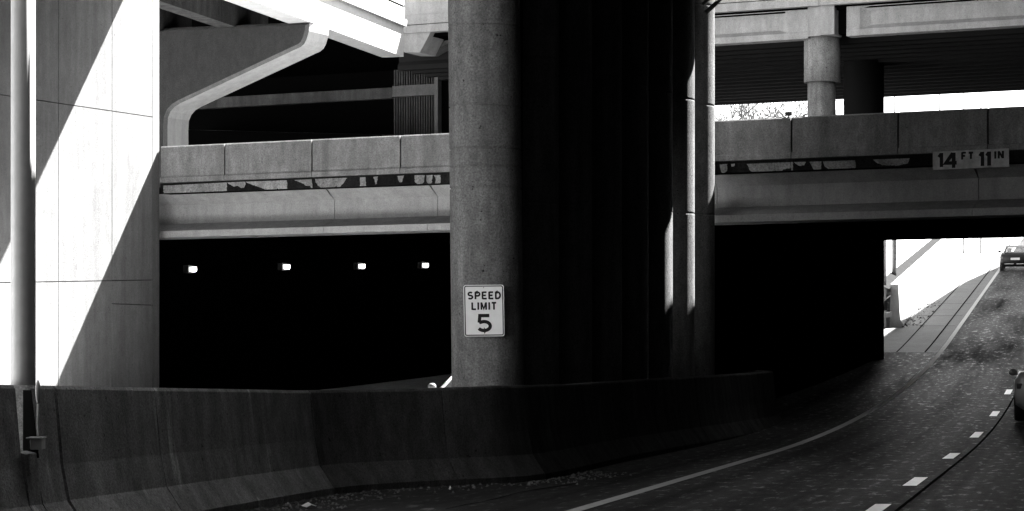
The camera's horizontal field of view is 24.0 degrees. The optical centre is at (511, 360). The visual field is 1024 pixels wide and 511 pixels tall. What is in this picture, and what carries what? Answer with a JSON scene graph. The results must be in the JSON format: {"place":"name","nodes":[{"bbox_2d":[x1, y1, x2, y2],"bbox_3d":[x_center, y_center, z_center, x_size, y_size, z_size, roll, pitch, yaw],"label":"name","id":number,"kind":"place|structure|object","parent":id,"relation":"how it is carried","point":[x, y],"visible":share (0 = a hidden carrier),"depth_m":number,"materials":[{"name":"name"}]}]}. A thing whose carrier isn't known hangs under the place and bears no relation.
{"place":"outdoors","nodes":[
{"label":"outdoors","id":0,"kind":"place"},
{"bbox_2d":[244,470,630,510],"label":"gravel","id":1,"kind":"structure","parent":0,"point":[573,475],"depth_m":27.88,"materials":[{"name":"grey gravel"}]},
{"bbox_2d":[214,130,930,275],"bbox_3d":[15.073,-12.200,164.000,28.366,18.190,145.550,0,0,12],"label":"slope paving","id":2,"kind":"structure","parent":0,"point":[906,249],"depth_m":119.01,"materials":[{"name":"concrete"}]},
{"bbox_2d":[884,239,940,288],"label":"slope gutter","id":3,"kind":"object","parent":2,"relation":"on","point":[902,268],"visible":0.42,"depth_m":115.07,"materials":[{"name":"grey concrete"}]},
{"bbox_2d":[892,240,895,275],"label":"fence post","id":4,"kind":"object","parent":3,"relation":"on","point":[893,257],"depth_m":103.91,"materials":[{"name":"metal"}]},
{"bbox_2d":[248,352,937,510],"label":"road verge","id":5,"kind":"structure","parent":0,"point":[817,409],"depth_m":35.03,"materials":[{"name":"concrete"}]},
{"bbox_2d":[301,502,315,506],"bbox_3d":[-2.066,1.468,24.636,0.140,0.047,0.132,0,0,-34],"label":"paper scrap","id":6,"kind":"object","parent":5,"relation":"on","point":[307,504],"visible":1,"depth_m":24.62,"materials":[{"name":"white paper"}]},
{"bbox_2d":[0,369,781,510],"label":"concrete barrier","id":7,"kind":"object","parent":5,"relation":"on","point":[144,449],"visible":0.95,"depth_m":27.40,"materials":[{"name":"grey concrete"}]},
{"bbox_2d":[11,0,45,449],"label":"light pole","id":8,"kind":"object","parent":7,"relation":"attached to","point":[23,192],"visible":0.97,"depth_m":20.01,"materials":[{"name":"metal"}]},
{"bbox_2d":[448,0,523,386],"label":"concrete column","id":9,"kind":"structure","parent":5,"relation":"on","point":[485,146],"depth_m":35.94,"materials":[{"name":"grey concrete"}]},
{"bbox_2d":[463,285,504,336],"bbox_3d":[-0.416,-0.747,35.828,0.612,0.770,0.085,0,0,0],"label":"speed limit sign","id":10,"kind":"object","parent":9,"relation":"attached to","point":[483,310],"visible":1,"depth_m":35.79,"materials":[{"name":"metal"}]},
{"bbox_2d":[520,0,522,247],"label":"pier web wall","id":11,"kind":"structure","parent":5,"relation":"on","point":[521,24],"depth_m":38.15,"materials":[{"name":"grey concrete"}]},
{"bbox_2d":[523,0,558,384],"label":"concrete column","id":12,"kind":"structure","parent":5,"relation":"on","point":[541,188],"depth_m":38.22,"materials":[{"name":"grey concrete"}]},
{"bbox_2d":[559,0,591,383],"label":"concrete column","id":13,"kind":"structure","parent":5,"relation":"on","point":[575,191],"depth_m":40.52,"materials":[{"name":"grey concrete"}]},
{"bbox_2d":[592,0,621,381],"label":"concrete column","id":14,"kind":"structure","parent":5,"relation":"on","point":[606,190],"depth_m":42.82,"materials":[{"name":"grey concrete"}]},
{"bbox_2d":[622,0,648,379],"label":"concrete column","id":15,"kind":"structure","parent":5,"relation":"on","point":[635,190],"depth_m":45.13,"materials":[{"name":"grey concrete"}]},
{"bbox_2d":[648,0,672,378],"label":"concrete column","id":16,"kind":"structure","parent":5,"relation":"on","point":[660,87],"depth_m":47.43,"materials":[{"name":"grey concrete"}]},
{"bbox_2d":[804,36,840,115],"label":"bridge column","id":17,"kind":"structure","parent":5,"relation":"on","point":[822,66],"depth_m":75.29,"materials":[{"name":"concrete"}]},
{"bbox_2d":[844,60,883,359],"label":"bridge column","id":18,"kind":"structure","parent":5,"relation":"on","point":[863,86],"depth_m":81.27,"materials":[{"name":"grey concrete"}]},
{"bbox_2d":[324,239,931,389],"bbox_3d":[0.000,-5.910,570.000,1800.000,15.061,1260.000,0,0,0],"label":"ground","id":19,"kind":"structure","parent":0,"point":[437,381],"depth_m":71.43,"materials":[{"name":"grey concrete"}]},
{"bbox_2d":[159,23,328,186],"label":"cantilever pier","id":20,"kind":"structure","parent":19,"relation":"on","point":[199,67],"depth_m":73.52,"materials":[{"name":"concrete"}]},
{"bbox_2d":[159,0,406,57],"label":"ramp bridge","id":21,"kind":"structure","parent":20,"relation":"on","point":[375,27],"depth_m":74.41,"materials":[{"name":"concrete"}]},
{"bbox_2d":[159,238,451,389],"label":"abutment wall","id":22,"kind":"structure","parent":19,"relation":"on","point":[248,314],"depth_m":68.03,"materials":[{"name":"grey concrete"}]},
{"bbox_2d":[183,265,196,272],"bbox_3d":[-8.375,-2.392,62.781,0.279,0.200,0.270,0,0,26],"label":"wall lamp","id":23,"kind":"object","parent":22,"relation":"attached to","point":[189,269],"visible":1,"depth_m":62.70,"materials":[{"name":"metal"}]},
{"bbox_2d":[278,263,289,270],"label":"wall lamp","id":24,"kind":"object","parent":22,"relation":"attached to","point":[283,266],"visible":1,"depth_m":66.89,"materials":[{"name":"metal"}]},
{"bbox_2d":[353,263,364,269],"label":"wall lamp","id":25,"kind":"object","parent":22,"relation":"attached to","point":[358,266],"visible":1,"depth_m":70.70,"materials":[{"name":"metal"}]},
{"bbox_2d":[417,262,428,268],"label":"wall lamp","id":26,"kind":"object","parent":22,"relation":"attached to","point":[422,265],"visible":1,"depth_m":74.26,"materials":[{"name":"metal"}]},
{"bbox_2d":[188,70,449,144],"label":"ribbed wall","id":27,"kind":"structure","parent":19,"relation":"on","point":[368,104],"depth_m":100.31,"materials":[{"name":"concrete"}]},
{"bbox_2d":[404,32,447,56],"bbox_3d":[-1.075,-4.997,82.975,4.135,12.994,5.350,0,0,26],"label":"pier cap","id":28,"kind":"object","parent":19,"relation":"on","point":[425,44],"visible":0.14,"depth_m":81.19,"materials":[{"name":"concrete"}]},
{"bbox_2d":[264,0,1023,105],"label":"overpass","id":29,"kind":"object","parent":28,"relation":"on","point":[925,47],"visible":0.45,"depth_m":79.15,"materials":[{"name":"concrete"}]},
{"bbox_2d":[672,0,694,376],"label":"concrete column","id":30,"kind":"structure","parent":19,"relation":"on","point":[683,212],"depth_m":49.73,"materials":[{"name":"grey concrete"}]},
{"bbox_2d":[694,0,714,375],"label":"concrete column","id":31,"kind":"structure","parent":19,"relation":"on","point":[704,100],"depth_m":52.04,"materials":[{"name":"grey concrete"}]},
{"bbox_2d":[701,0,721,13],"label":"drain pipe","id":32,"kind":"object","parent":31,"relation":"attached to","point":[711,7],"visible":1,"depth_m":51.86,"materials":[{"name":"metal"}]},
{"bbox_2d":[715,103,759,120],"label":"bare tree","id":33,"kind":"object","parent":19,"relation":"on","point":[722,114],"visible":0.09,"depth_m":170.99,"materials":[{"name":"grey plant"}]},
{"bbox_2d":[721,102,798,119],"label":"bare tree","id":34,"kind":"object","parent":19,"relation":"on","point":[742,115],"visible":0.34,"depth_m":158.79,"materials":[{"name":"grey plant"}]},
{"bbox_2d":[734,100,843,119],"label":"bare tree","id":35,"kind":"object","parent":19,"relation":"on","point":[798,110],"visible":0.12,"depth_m":169.70,"materials":[{"name":"grey plant"}]},
{"bbox_2d":[890,238,971,327],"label":"roadside wall","id":36,"kind":"structure","parent":19,"relation":"on","point":[913,286],"depth_m":114.11,"materials":[{"name":"concrete"}]},
{"bbox_2d":[963,93,964,253],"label":"street pole","id":37,"kind":"object","parent":19,"relation":"on","point":[963,239],"depth_m":164.96,"materials":[{"name":"metal"}]},
{"bbox_2d":[980,92,981,253],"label":"street pole","id":38,"kind":"object","parent":19,"relation":"on","point":[980,107],"depth_m":164.97,"materials":[{"name":"metal"}]},
{"bbox_2d":[582,237,1023,510],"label":"road","id":39,"kind":"structure","parent":0,"point":[952,398],"depth_m":38.29,"materials":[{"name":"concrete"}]},
{"bbox_2d":[566,237,1022,510],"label":"road edge line","id":40,"kind":"object","parent":39,"relation":"on","point":[874,408],"visible":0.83,"depth_m":44.69,"materials":[{"name":"paint"}]},
{"bbox_2d":[866,389,1012,510],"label":"lane line","id":41,"kind":"object","parent":39,"relation":"on","point":[915,481],"visible":1,"depth_m":30.39,"materials":[{"name":"paint"}]},
{"bbox_2d":[895,237,1015,510],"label":"pavement joint","id":42,"kind":"object","parent":39,"relation":"on","point":[926,486],"visible":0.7,"depth_m":91.52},
{"bbox_2d":[998,245,1023,270],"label":"car","id":43,"kind":"object","parent":39,"relation":"on","point":[1009,258],"visible":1,"depth_m":141.14,"materials":[{"name":"paint"}]},
{"bbox_2d":[1009,369,1023,420],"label":"car","id":44,"kind":"object","parent":39,"relation":"on","point":[1019,400],"visible":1,"depth_m":51.96,"materials":[{"name":"paint"}]},
{"bbox_2d":[714,90,1023,119],"label":"sky","id":45,"kind":"structure","parent":0,"point":[1001,98],"materials":[{"name":"white"}]},
{"bbox_2d":[884,237,1020,351],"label":"road shoulder","id":46,"kind":"object","parent":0,"point":[922,339],"visible":0.54,"depth_m":114.41},
{"bbox_2d":[884,240,891,327],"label":"sign post","id":47,"kind":"object","parent":46,"relation":"on","point":[887,314],"visible":0.33,"depth_m":96.86,"materials":[{"name":"metal"}]},
{"bbox_2d":[902,238,979,327],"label":"weeds","id":48,"kind":"object","parent":46,"relation":"on","point":[932,295],"visible":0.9,"depth_m":109.99,"materials":[{"name":"grey plant"}]},
{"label":"underpass road","id":49,"kind":"structure","parent":0,"visible":0},
{"bbox_2d":[0,0,158,387],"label":"retaining wall","id":50,"kind":"structure","parent":49,"relation":"on","point":[97,193],"depth_m":57.47,"materials":[{"name":"concrete"}]},
{"bbox_2d":[428,376,451,387],"bbox_3d":[-0.439,0.862,49.998,2.170,1.447,4.495,0,0,26],"label":"car","id":51,"kind":"object","parent":49,"relation":"on","point":[431,385],"visible":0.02,"depth_m":49.69,"materials":[{"name":"white paint"}]},
{"bbox_2d":[715,225,872,397],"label":"underpass pier wall","id":52,"kind":"structure","parent":49,"relation":"on","point":[793,311],"depth_m":65.60,"materials":[{"name":"grey concrete"}]},
{"bbox_2d":[159,106,1023,242],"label":"overpass bridge","id":53,"kind":"structure","parent":52,"relation":"on","point":[869,176],"depth_m":56.54,"materials":[{"name":"concrete"}]},
{"bbox_2d":[933,148,1008,169],"bbox_3d":[9.700,-4.264,50.948,1.640,0.398,0.034,0,0,26],"label":"clearance sign","id":54,"kind":"object","parent":53,"relation":"attached to","point":[968,159],"visible":1,"depth_m":50.93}
]}

